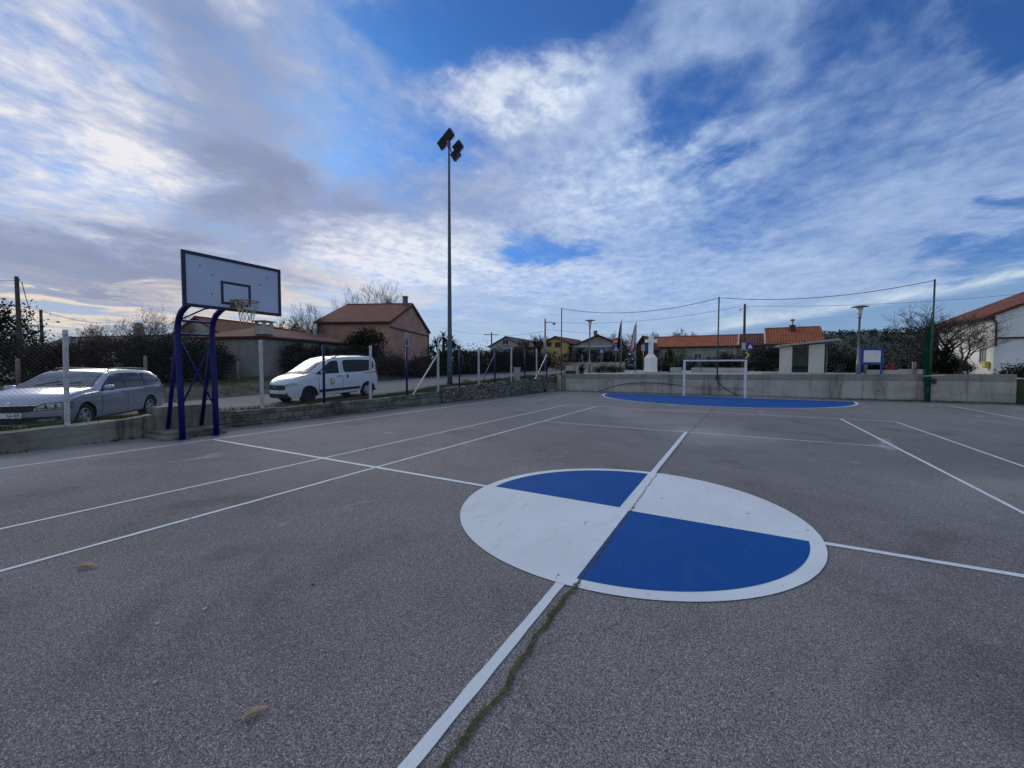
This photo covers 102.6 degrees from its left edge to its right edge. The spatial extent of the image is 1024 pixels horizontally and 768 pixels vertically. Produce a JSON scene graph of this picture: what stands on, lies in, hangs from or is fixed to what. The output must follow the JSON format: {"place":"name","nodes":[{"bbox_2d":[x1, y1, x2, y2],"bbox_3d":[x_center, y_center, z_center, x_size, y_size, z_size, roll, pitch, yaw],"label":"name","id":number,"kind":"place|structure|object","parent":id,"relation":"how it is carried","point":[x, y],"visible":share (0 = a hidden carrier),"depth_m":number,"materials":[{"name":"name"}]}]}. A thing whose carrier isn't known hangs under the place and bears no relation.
{"place":"outdoors","nodes":[
{"label":"outdoors","id":0,"kind":"place"},
{"bbox_2d":[11,369,565,428],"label":"road","id":1,"kind":"structure","parent":0,"point":[234,402],"depth_m":19.87,"materials":[{"name":"grey asphalt"}]},
{"bbox_2d":[0,367,163,430],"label":"estate car","id":2,"kind":"object","parent":1,"relation":"on","point":[57,402],"visible":0.81,"depth_m":10.50,"materials":[{"name":"silver metal"}]},
{"bbox_2d":[268,354,377,402],"bbox_3d":[-7.971,-0.302,17.545,2.132,1.897,4.389,2,5,31],"label":"white van","id":3,"kind":"object","parent":1,"relation":"on","point":[308,386],"visible":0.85,"depth_m":16.83,"materials":[{"name":"paint"}]},
{"bbox_2d":[0,391,1023,767],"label":"court","id":4,"kind":"object","parent":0,"point":[570,579],"visible":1,"depth_m":3.12,"materials":[{"name":"asphalt"}]},
{"bbox_2d":[75,562,96,567],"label":"dry leaf","id":5,"kind":"object","parent":4,"relation":"on","point":[89,564],"visible":1,"depth_m":3.44,"materials":[{"name":"brown plant"}]},
{"bbox_2d":[145,425,225,440],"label":"stone slab","id":6,"kind":"structure","parent":4,"relation":"on","point":[173,433],"depth_m":9.64,"materials":[{"name":"concrete"}]},
{"bbox_2d":[166,249,281,440],"bbox_3d":[-6.769,-0.697,9.343,3.126,3.952,1.960,2,3,29],"label":"basketball hoop","id":7,"kind":"object","parent":4,"relation":"on","point":[220,285],"visible":1,"depth_m":9.15,"materials":[{"name":"blue metal"}]},
{"bbox_2d":[235,705,267,722],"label":"dry leaf","id":8,"kind":"object","parent":4,"relation":"on","point":[253,710],"visible":1,"depth_m":2.00,"materials":[{"name":"brown plant"}]},
{"bbox_2d":[539,376,559,391],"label":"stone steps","id":9,"kind":"structure","parent":4,"relation":"on","point":[551,387],"depth_m":27.33,"materials":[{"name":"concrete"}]},
{"bbox_2d":[557,375,560,390],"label":"wall pillar","id":10,"kind":"structure","parent":4,"relation":"on","point":[559,381],"depth_m":28.26,"materials":[{"name":"concrete"}]},
{"bbox_2d":[683,360,746,397],"bbox_3d":[11.379,-0.311,23.110,3.195,2.090,0.399,2,3,29],"label":"football goal","id":11,"kind":"object","parent":4,"relation":"on","point":[745,373],"visible":0.77,"depth_m":22.74,"materials":[{"name":"white metal"}]},
{"bbox_2d":[561,279,944,401],"bbox_3d":[12.211,-2.311,24.141,19.658,6.000,0.244,1,3,25],"label":"ball stop net","id":12,"kind":"object","parent":4,"relation":"on","point":[928,374],"visible":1,"depth_m":20.23,"materials":[{"name":"green paint"}]},
{"bbox_2d":[0,366,1023,453],"bbox_3d":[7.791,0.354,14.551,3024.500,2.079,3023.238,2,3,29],"label":"ground","id":13,"kind":"structure","parent":0,"point":[1019,390],"depth_m":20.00,"materials":[{"name":"green plant"}]},
{"bbox_2d":[15,358,20,385],"bbox_3d":[-22.855,-0.411,18.980,0.170,1.542,0.170,5,5,29],"label":"fence post","id":14,"kind":"object","parent":13,"relation":"on","point":[17,375],"visible":0.83,"depth_m":18.92,"materials":[{"name":"grey concrete"}]},
{"bbox_2d":[14,276,22,383],"bbox_3d":[-28.706,-3.070,23.896,0.470,6.323,0.242,2,3,29],"label":"utility pole","id":15,"kind":"object","parent":13,"relation":"on","point":[18,310],"visible":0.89,"depth_m":23.78,"materials":[{"name":"brown wood"}]},
{"bbox_2d":[0,298,60,384],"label":"evergreen tree","id":16,"kind":"object","parent":13,"relation":"on","point":[8,330],"visible":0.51,"depth_m":26.24,"materials":[{"name":"green plant"}]},
{"bbox_2d":[39,310,44,361],"bbox_3d":[-42.186,-3.660,36.856,0.390,6.008,0.267,2,3,29],"label":"utility pole","id":17,"kind":"object","parent":13,"relation":"on","point":[41,324],"visible":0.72,"depth_m":36.74,"materials":[{"name":"brown wood"}]},
{"bbox_2d":[22,334,91,368],"bbox_3d":[-27.316,-1.565,24.965,4.024,3.089,3.576,2,3,29],"label":"bare shrub","id":18,"kind":"object","parent":13,"relation":"on","point":[56,349],"visible":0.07,"depth_m":24.86,"materials":[{"name":"brown plant"}]},
{"bbox_2d":[0,414,153,453],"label":"retaining wall","id":19,"kind":"structure","parent":13,"relation":"on","point":[51,437],"depth_m":8.67,"materials":[{"name":"concrete"}]},
{"bbox_2d":[0,329,546,428],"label":"chain link fence","id":20,"kind":"object","parent":19,"relation":"on","point":[66,373],"visible":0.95,"depth_m":12.06,"materials":[{"name":"grey metal"}]},
{"bbox_2d":[72,320,119,362],"bbox_3d":[-31.372,-2.559,31.007,4.219,4.314,3.077,2,3,29],"label":"bare shrub","id":21,"kind":"object","parent":13,"relation":"on","point":[91,330],"visible":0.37,"depth_m":30.63,"materials":[{"name":"brown plant"}]},
{"bbox_2d":[39,323,170,369],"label":"hedge","id":22,"kind":"object","parent":13,"relation":"on","point":[76,338],"visible":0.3,"depth_m":50.55,"materials":[{"name":"green plant"}]},
{"bbox_2d":[0,328,231,382],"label":"wild hedge","id":23,"kind":"object","parent":13,"relation":"on","point":[112,345],"visible":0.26,"depth_m":23.41,"materials":[{"name":"green plant"}]},
{"bbox_2d":[104,311,167,349],"bbox_3d":[-29.542,-3.157,32.329,5.415,5.103,3.663,2,3,29],"label":"bare shrub","id":24,"kind":"object","parent":13,"relation":"on","point":[117,331],"visible":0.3,"depth_m":32.05,"materials":[{"name":"brown plant"}]},
{"bbox_2d":[143,356,147,370],"bbox_3d":[-17.856,-0.565,19.996,0.157,1.613,0.157,0,2,6],"label":"fence post","id":25,"kind":"object","parent":13,"relation":"on","point":[145,361],"visible":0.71,"depth_m":19.92,"materials":[{"name":"grey concrete"}]},
{"bbox_2d":[108,302,208,347],"bbox_3d":[-26.096,-3.264,30.854,6.625,5.641,4.583,1,3,10],"label":"bare tree","id":26,"kind":"object","parent":13,"relation":"on","point":[186,328],"visible":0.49,"depth_m":30.37,"materials":[{"name":"brown plant"}]},
{"bbox_2d":[106,332,241,383],"bbox_3d":[-18.979,-1.474,23.296,6.101,3.020,3.121,-1,3,-22],"label":"wild hedge","id":27,"kind":"object","parent":13,"relation":"on","point":[195,358],"visible":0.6,"depth_m":22.85,"materials":[{"name":"green plant"}]},
{"bbox_2d":[151,403,212,429],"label":"wall block","id":28,"kind":"structure","parent":13,"relation":"on","point":[192,414],"depth_m":10.18,"materials":[{"name":"concrete"}]},
{"bbox_2d":[170,316,274,367],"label":"gabled house","id":29,"kind":"structure","parent":13,"relation":"on","point":[223,325],"depth_m":39.73,"materials":[{"name":"red tile"}]},
{"bbox_2d":[193,320,353,376],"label":"grey cottage","id":30,"kind":"structure","parent":13,"relation":"on","point":[270,335],"depth_m":27.56,"materials":[{"name":"paint"}]},
{"bbox_2d":[266,317,305,328],"bbox_3d":[-20.817,-3.768,36.563,4.861,5.085,4.426,-1,3,-26],"label":"bare tree","id":31,"kind":"object","parent":13,"relation":"on","point":[287,324],"visible":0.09,"depth_m":36.18,"materials":[{"name":"brown plant"}]},
{"bbox_2d":[277,303,329,335],"bbox_3d":[-17.447,-4.219,35.995,3.798,6.070,4.724,1,3,12],"label":"bare tree","id":32,"kind":"object","parent":13,"relation":"on","point":[308,327],"visible":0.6,"depth_m":35.21,"materials":[{"name":"brown plant"}]},
{"bbox_2d":[219,391,440,428],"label":"retaining wall","id":33,"kind":"structure","parent":13,"relation":"on","point":[233,418],"depth_m":13.55,"materials":[{"name":"grey concrete"}]},
{"bbox_2d":[274,335,391,372],"bbox_3d":[-12.307,-2.063,30.269,9.425,2.756,3.426,-2,3,-40],"label":"ivy hedge","id":34,"kind":"object","parent":13,"relation":"on","point":[316,352],"visible":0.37,"depth_m":28.38,"materials":[{"name":"green plant"}]},
{"bbox_2d":[338,323,391,354],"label":"round bush","id":35,"kind":"object","parent":13,"relation":"on","point":[360,339],"visible":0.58,"depth_m":32.24,"materials":[{"name":"green plant"}]},
{"bbox_2d":[331,279,405,307],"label":"bare tree","id":36,"kind":"object","parent":13,"relation":"on","point":[386,298],"visible":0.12,"depth_m":57.50,"materials":[{"name":"brown plant"}]},
{"bbox_2d":[314,296,430,363],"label":"pink house","id":37,"kind":"structure","parent":13,"relation":"on","point":[406,324],"depth_m":40.37,"materials":[{"name":"pink paint"}]},
{"bbox_2d":[404,333,409,346],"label":"window","id":38,"kind":"structure","parent":37,"relation":"in","point":[406,334],"depth_m":41.98,"materials":[{"name":"grey glass"}]},
{"bbox_2d":[336,351,441,376],"bbox_3d":[-8.607,-1.364,28.110,7.664,1.892,3.587,-1,3,-34],"label":"wild hedge","id":39,"kind":"object","parent":13,"relation":"on","point":[402,365],"visible":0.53,"depth_m":28.31,"materials":[{"name":"green plant"}]},
{"bbox_2d":[420,330,463,365],"bbox_3d":[-5.891,-3.097,36.129,5.538,3.571,3.294,2,3,29],"label":"palm tree","id":40,"kind":"object","parent":13,"relation":"on","point":[444,342],"visible":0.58,"depth_m":35.83,"materials":[{"name":"green plant"}]},
{"bbox_2d":[437,128,463,385],"bbox_3d":[-3.336,-6.374,22.091,1.392,13.673,1.955,-1,3,-16],"label":"floodlight mast","id":41,"kind":"object","parent":13,"relation":"on","point":[443,142],"visible":0.87,"depth_m":21.69,"materials":[{"name":"metal"}]},
{"bbox_2d":[460,340,492,372],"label":"golden bush","id":42,"kind":"object","parent":13,"relation":"on","point":[475,355],"visible":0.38,"depth_m":32.91,"materials":[{"name":"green plant"}]},
{"bbox_2d":[408,343,551,374],"bbox_3d":[-1.534,-2.072,35.221,3.496,2.586,16.735,2,3,42],"label":"wild hedge","id":43,"kind":"object","parent":13,"relation":"on","point":[504,354],"visible":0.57,"depth_m":33.38,"materials":[{"name":"green plant"}]},
{"bbox_2d":[435,378,542,402],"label":"rubble wall","id":44,"kind":"structure","parent":13,"relation":"on","point":[493,390],"depth_m":22.12,"materials":[{"name":"stone"}]},
{"bbox_2d":[487,336,531,351],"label":"blue gable house","id":45,"kind":"structure","parent":13,"relation":"on","point":[509,340],"depth_m":60.92,"materials":[{"name":"paint"}]},
{"bbox_2d":[513,367,520,380],"bbox_3d":[0.312,-0.596,24.997,0.400,0.848,0.340,1,3,17],"label":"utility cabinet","id":46,"kind":"object","parent":13,"relation":"on","point":[516,375],"visible":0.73,"depth_m":24.86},
{"bbox_2d":[515,341,542,354],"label":"brown roof house","id":47,"kind":"structure","parent":13,"relation":"on","point":[531,345],"depth_m":59.04,"materials":[{"name":"paint"}]},
{"bbox_2d":[517,333,548,355],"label":"bare tree","id":48,"kind":"object","parent":13,"relation":"on","point":[536,346],"visible":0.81,"depth_m":55.76,"materials":[{"name":"brown plant"}]},
{"bbox_2d":[543,319,555,370],"bbox_3d":[3.471,-3.542,37.845,1.134,4.941,0.333,0,2,-1],"label":"utility pole","id":49,"kind":"object","parent":13,"relation":"on","point":[544,364],"visible":0.88,"depth_m":37.77,"materials":[{"name":"metal"}]},
{"bbox_2d":[537,350,570,370],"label":"purple bush","id":50,"kind":"object","parent":13,"relation":"on","point":[549,354],"visible":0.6,"depth_m":40.81,"materials":[{"name":"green plant"}]},
{"bbox_2d":[537,336,580,361],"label":"yellow house","id":51,"kind":"structure","parent":13,"relation":"on","point":[553,344],"depth_m":53.78,"materials":[{"name":"paint"}]},
{"bbox_2d":[566,366,579,372],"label":"wall","id":52,"kind":"structure","parent":13,"relation":"on","point":[572,368],"depth_m":34.76,"materials":[{"name":"concrete"}]},
{"bbox_2d":[554,362,624,370],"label":"wall","id":53,"kind":"structure","parent":13,"relation":"on","point":[596,364],"depth_m":40.67,"materials":[{"name":"stone"}]},
{"bbox_2d":[559,345,626,368],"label":"clipped hedge","id":54,"kind":"object","parent":13,"relation":"on","point":[576,357],"visible":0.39,"depth_m":45.60,"materials":[{"name":"green plant"}]},
{"bbox_2d":[568,331,625,361],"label":"grey gable house","id":55,"kind":"structure","parent":13,"relation":"on","point":[597,341],"depth_m":51.35,"materials":[{"name":"paint"}]},
{"bbox_2d":[634,335,660,365],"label":"brick annexe","id":56,"kind":"structure","parent":13,"relation":"on","point":[656,349],"depth_m":46.55,"materials":[{"name":"brown brick"}]},
{"bbox_2d":[657,363,674,372],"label":"bush","id":57,"kind":"object","parent":13,"relation":"on","point":[666,368],"visible":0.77,"depth_m":31.77,"materials":[{"name":"green plant"}]},
{"bbox_2d":[664,349,676,359],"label":"round bush","id":58,"kind":"object","parent":13,"relation":"on","point":[671,353],"visible":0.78,"depth_m":42.83,"materials":[{"name":"green plant"}]},
{"bbox_2d":[661,326,697,336],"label":"bare tree","id":59,"kind":"object","parent":13,"relation":"on","point":[681,333],"visible":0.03,"depth_m":55.46,"materials":[{"name":"brown plant"}]},
{"bbox_2d":[670,345,695,367],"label":"round bush","id":60,"kind":"object","parent":13,"relation":"on","point":[682,352],"visible":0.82,"depth_m":42.24,"materials":[{"name":"green plant"}]},
{"bbox_2d":[654,334,739,367],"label":"long house","id":61,"kind":"structure","parent":13,"relation":"on","point":[705,346],"depth_m":47.32,"materials":[{"name":"orange tile"}]},
{"bbox_2d":[694,353,701,359],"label":"window","id":62,"kind":"structure","parent":61,"relation":"in","point":[698,355],"depth_m":46.74,"materials":[{"name":"white glass"}]},
{"bbox_2d":[713,349,741,364],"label":"bare shrub","id":63,"kind":"object","parent":13,"relation":"on","point":[727,356],"visible":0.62,"depth_m":37.69,"materials":[{"name":"green plant"}]},
{"bbox_2d":[736,333,764,368],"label":"dark roof house","id":64,"kind":"structure","parent":13,"relation":"on","point":[755,338],"depth_m":45.30,"materials":[{"name":"grey paint"}]},
{"bbox_2d":[562,374,1016,403],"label":"concrete wall","id":65,"kind":"structure","parent":13,"relation":"on","point":[984,388],"depth_m":22.30,"materials":[{"name":"grey concrete"}]},
{"bbox_2d":[764,319,824,368],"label":"orange roof house","id":66,"kind":"structure","parent":13,"relation":"on","point":[790,333],"depth_m":41.95,"materials":[{"name":"tile"}]},
{"bbox_2d":[877,345,921,369],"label":"wild hedge","id":67,"kind":"object","parent":13,"relation":"on","point":[905,366],"visible":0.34,"depth_m":29.58,"materials":[{"name":"green plant"}]},
{"bbox_2d":[883,344,918,369],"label":"flowering bush","id":68,"kind":"object","parent":13,"relation":"on","point":[893,361],"visible":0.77,"depth_m":27.33,"materials":[{"name":"green plant"}]},
{"bbox_2d":[909,345,975,373],"bbox_3d":[26.523,-1.455,25.235,2.692,1.946,2.786,0,2,-6],"label":"laurel bush","id":69,"kind":"object","parent":13,"relation":"on","point":[953,362],"visible":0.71,"depth_m":25.06,"materials":[{"name":"green plant"}]},
{"bbox_2d":[882,302,1020,370],"bbox_3d":[26.792,-2.937,25.536,6.002,4.954,5.272,2,3,29],"label":"bare tree","id":70,"kind":"object","parent":13,"relation":"on","point":[937,327],"visible":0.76,"depth_m":25.57,"materials":[{"name":"brown plant"}]},
{"bbox_2d":[934,309,1017,373],"bbox_3d":[27.011,-2.369,24.063,3.386,3.915,3.008,1,3,17],"label":"bare tree","id":71,"kind":"object","parent":13,"relation":"on","point":[971,344],"visible":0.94,"depth_m":23.83,"materials":[{"name":"brown plant"}]},
{"bbox_2d":[938,292,1023,373],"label":"white house","id":72,"kind":"structure","parent":13,"relation":"on","point":[1011,352],"depth_m":24.71,"materials":[{"name":"paint"}]},
{"bbox_2d":[978,347,985,362],"bbox_3d":[29.477,-1.794,25.705,0.080,1.000,0.560,1,3,25],"label":"window","id":73,"kind":"structure","parent":72,"relation":"in","point":[982,354],"depth_m":25.68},
{"bbox_2d":[989,359,1023,377],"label":"wild bush","id":74,"kind":"object","parent":13,"relation":"on","point":[1015,370],"visible":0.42,"depth_m":21.66,"materials":[{"name":"green plant"}]},
{"bbox_2d":[0,0,1023,365],"label":"sky","id":75,"kind":"structure","parent":0,"point":[618,157],"materials":[{"name":"blue"}]},
{"bbox_2d":[576,369,1023,378],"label":"plaza paving","id":76,"kind":"structure","parent":0,"point":[626,371],"depth_m":30.85,"materials":[{"name":"grey concrete"}]},
{"bbox_2d":[585,319,594,372],"bbox_3d":[6.044,-2.884,31.905,0.800,4.214,0.800,2,3,29],"label":"street lamp","id":77,"kind":"object","parent":76,"relation":"on","point":[589,363],"visible":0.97,"depth_m":31.85,"materials":[{"name":"metal"}]},
{"bbox_2d":[591,363,626,372],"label":"bush","id":78,"kind":"object","parent":76,"relation":"on","point":[610,369],"visible":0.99,"depth_m":32.79,"materials":[{"name":"green plant"}]},
{"bbox_2d":[612,338,618,367],"bbox_3d":[8.837,-2.450,34.904,0.580,2.933,0.103,1,3,14],"label":"road sign","id":79,"kind":"object","parent":76,"relation":"on","point":[614,347],"visible":0.79,"depth_m":34.85,"materials":[{"name":"metal"}]},
{"bbox_2d":[617,320,621,370],"bbox_3d":[8.587,-3.020,32.899,0.435,4.220,0.220,0,2,-1],"label":"flagpole","id":80,"kind":"object","parent":76,"relation":"on","point":[619,336],"visible":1,"depth_m":32.87,"materials":[{"name":"metal"}]},
{"bbox_2d":[608,339,644,368],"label":"leafy tree","id":81,"kind":"object","parent":76,"relation":"on","point":[631,354],"visible":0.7,"depth_m":42.21,"materials":[{"name":"green plant"}]},
{"bbox_2d":[629,322,636,371],"bbox_3d":[9.977,-3.056,33.898,0.624,4.143,0.220,0,2,-1],"label":"flagpole","id":82,"kind":"object","parent":76,"relation":"on","point":[633,344],"visible":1,"depth_m":33.86,"materials":[{"name":"metal"}]},
{"bbox_2d":[641,344,647,370],"bbox_3d":[11.956,-2.366,36.870,0.654,2.514,0.121,1,3,13],"label":"road sign","id":83,"kind":"object","parent":76,"relation":"on","point":[644,347],"visible":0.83,"depth_m":36.84,"materials":[{"name":"metal"}]},
{"bbox_2d":[632,336,668,373],"bbox_3d":[10.469,-2.190,30.933,1.900,2.800,1.900,-2,3,-35],"label":"stone cross","id":84,"kind":"object","parent":76,"relation":"on","point":[650,362],"visible":0.94,"depth_m":30.75,"materials":[{"name":"stone"}]},
{"bbox_2d":[624,356,713,369],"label":"clipped hedge","id":85,"kind":"object","parent":76,"relation":"on","point":[680,363],"visible":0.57,"depth_m":39.24,"materials":[{"name":"green plant"}]},
{"bbox_2d":[670,367,681,372],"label":"wall","id":86,"kind":"structure","parent":76,"relation":"on","point":[675,369],"depth_m":30.78,"materials":[{"name":"concrete"}]},
{"bbox_2d":[691,368,743,372],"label":"wall","id":87,"kind":"structure","parent":76,"relation":"on","point":[721,370],"depth_m":30.69,"materials":[{"name":"concrete"}]},
{"bbox_2d":[700,354,778,371],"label":"clipped hedge","id":88,"kind":"object","parent":76,"relation":"on","point":[736,364],"visible":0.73,"depth_m":34.63,"materials":[{"name":"green plant"}]},
{"bbox_2d":[739,304,747,367],"bbox_3d":[17.371,-3.376,30.885,0.690,5.256,0.209,0,2,4],"label":"utility pole","id":89,"kind":"object","parent":76,"relation":"on","point":[744,331],"visible":0.94,"depth_m":30.80,"materials":[{"name":"brown wood"}]},
{"bbox_2d":[830,293,1023,305],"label":"overhead wire","id":90,"kind":"object","parent":89,"relation":"attached to","point":[924,301],"visible":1,"depth_m":28.81,"materials":[{"name":"metal"}]},
{"bbox_2d":[741,342,752,362],"bbox_3d":[16.893,-1.844,29.428,0.767,2.275,0.172,1,3,11],"label":"road sign","id":91,"kind":"object","parent":76,"relation":"on","point":[747,354],"visible":0.96,"depth_m":29.38,"materials":[{"name":"metal"}]},
{"bbox_2d":[745,339,783,370],"bbox_3d":[22.097,-2.476,35.744,4.684,2.896,4.405,2,3,29],"label":"leafy tree","id":92,"kind":"object","parent":76,"relation":"on","point":[766,352],"visible":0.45,"depth_m":35.26,"materials":[{"name":"green plant"}]},
{"bbox_2d":[762,372,850,373],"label":"wall","id":93,"kind":"structure","parent":76,"relation":"on","point":[799,373],"depth_m":26.11,"materials":[{"name":"concrete"}]},
{"bbox_2d":[775,338,841,372],"bbox_3d":[20.300,-1.854,28.134,3.455,2.288,2.500,2,3,42],"label":"bus shelter","id":94,"kind":"object","parent":76,"relation":"on","point":[812,358],"visible":0.81,"depth_m":28.06,"materials":[{"name":"paint"}]},
{"bbox_2d":[769,337,850,371],"bbox_3d":[24.296,-2.404,33.290,6.638,2.998,4.044,2,3,29],"label":"leafy tree","id":95,"kind":"object","parent":76,"relation":"on","point":[833,351],"visible":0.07,"depth_m":32.90,"materials":[{"name":"green plant"}]},
{"bbox_2d":[826,361,845,372],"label":"agave plant","id":96,"kind":"object","parent":76,"relation":"on","point":[838,367],"visible":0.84,"depth_m":26.90,"materials":[{"name":"green plant"}]},
{"bbox_2d":[851,305,868,373],"bbox_3d":[19.373,-2.352,22.918,0.800,4.027,0.800,2,3,29],"label":"street lamp","id":97,"kind":"object","parent":76,"relation":"on","point":[859,309],"visible":0.97,"depth_m":22.88,"materials":[{"name":"metal"}]},
{"bbox_2d":[827,350,897,372],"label":"wild hedge","id":98,"kind":"object","parent":76,"relation":"on","point":[850,365],"visible":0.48,"depth_m":29.82,"materials":[{"name":"green plant"}]},
{"bbox_2d":[859,348,883,373],"bbox_3d":[20.655,-1.228,23.550,1.502,1.656,0.103,0,2,-7],"label":"notice board","id":99,"kind":"object","parent":76,"relation":"on","point":[871,356],"visible":0.88,"depth_m":23.48,"materials":[{"name":"blue metal"}]},
{"bbox_2d":[866,370,898,373],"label":"wall","id":100,"kind":"structure","parent":76,"relation":"on","point":[883,371],"depth_m":24.57,"materials":[{"name":"concrete"}]},
{"bbox_2d":[888,343,924,368],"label":"flowering bush","id":101,"kind":"object","parent":76,"relation":"on","point":[909,357],"visible":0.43,"depth_m":27.99,"materials":[{"name":"green plant"}]},
{"bbox_2d":[898,369,922,373],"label":"wall","id":102,"kind":"structure","parent":76,"relation":"on","point":[907,371],"depth_m":25.61,"materials":[{"name":"concrete"}]},
{"bbox_2d":[912,362,916,373],"bbox_3d":[24.876,-0.925,25.381,0.170,0.920,0.170,2,3,29],"label":"stone post","id":103,"kind":"object","parent":76,"relation":"on","point":[914,364],"visible":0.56,"depth_m":25.31,"materials":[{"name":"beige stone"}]},
{"bbox_2d":[956,359,981,373],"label":"bush","id":104,"kind":"object","parent":76,"relation":"on","point":[967,369],"visible":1,"depth_m":23.89,"materials":[{"name":"green plant"}]},
{"bbox_2d":[824,332,937,358],"bbox_3d":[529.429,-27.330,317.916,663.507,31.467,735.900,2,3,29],"label":"hill","id":105,"kind":"structure","parent":0,"point":[866,338],"depth_m":263.30,"materials":[{"name":"green plant"}]},
{"bbox_2d":[823,326,938,363],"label":"hill woodland","id":106,"kind":"object","parent":105,"relation":"on","point":[886,333],"visible":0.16,"depth_m":265.23,"materials":[{"name":"green plant"}]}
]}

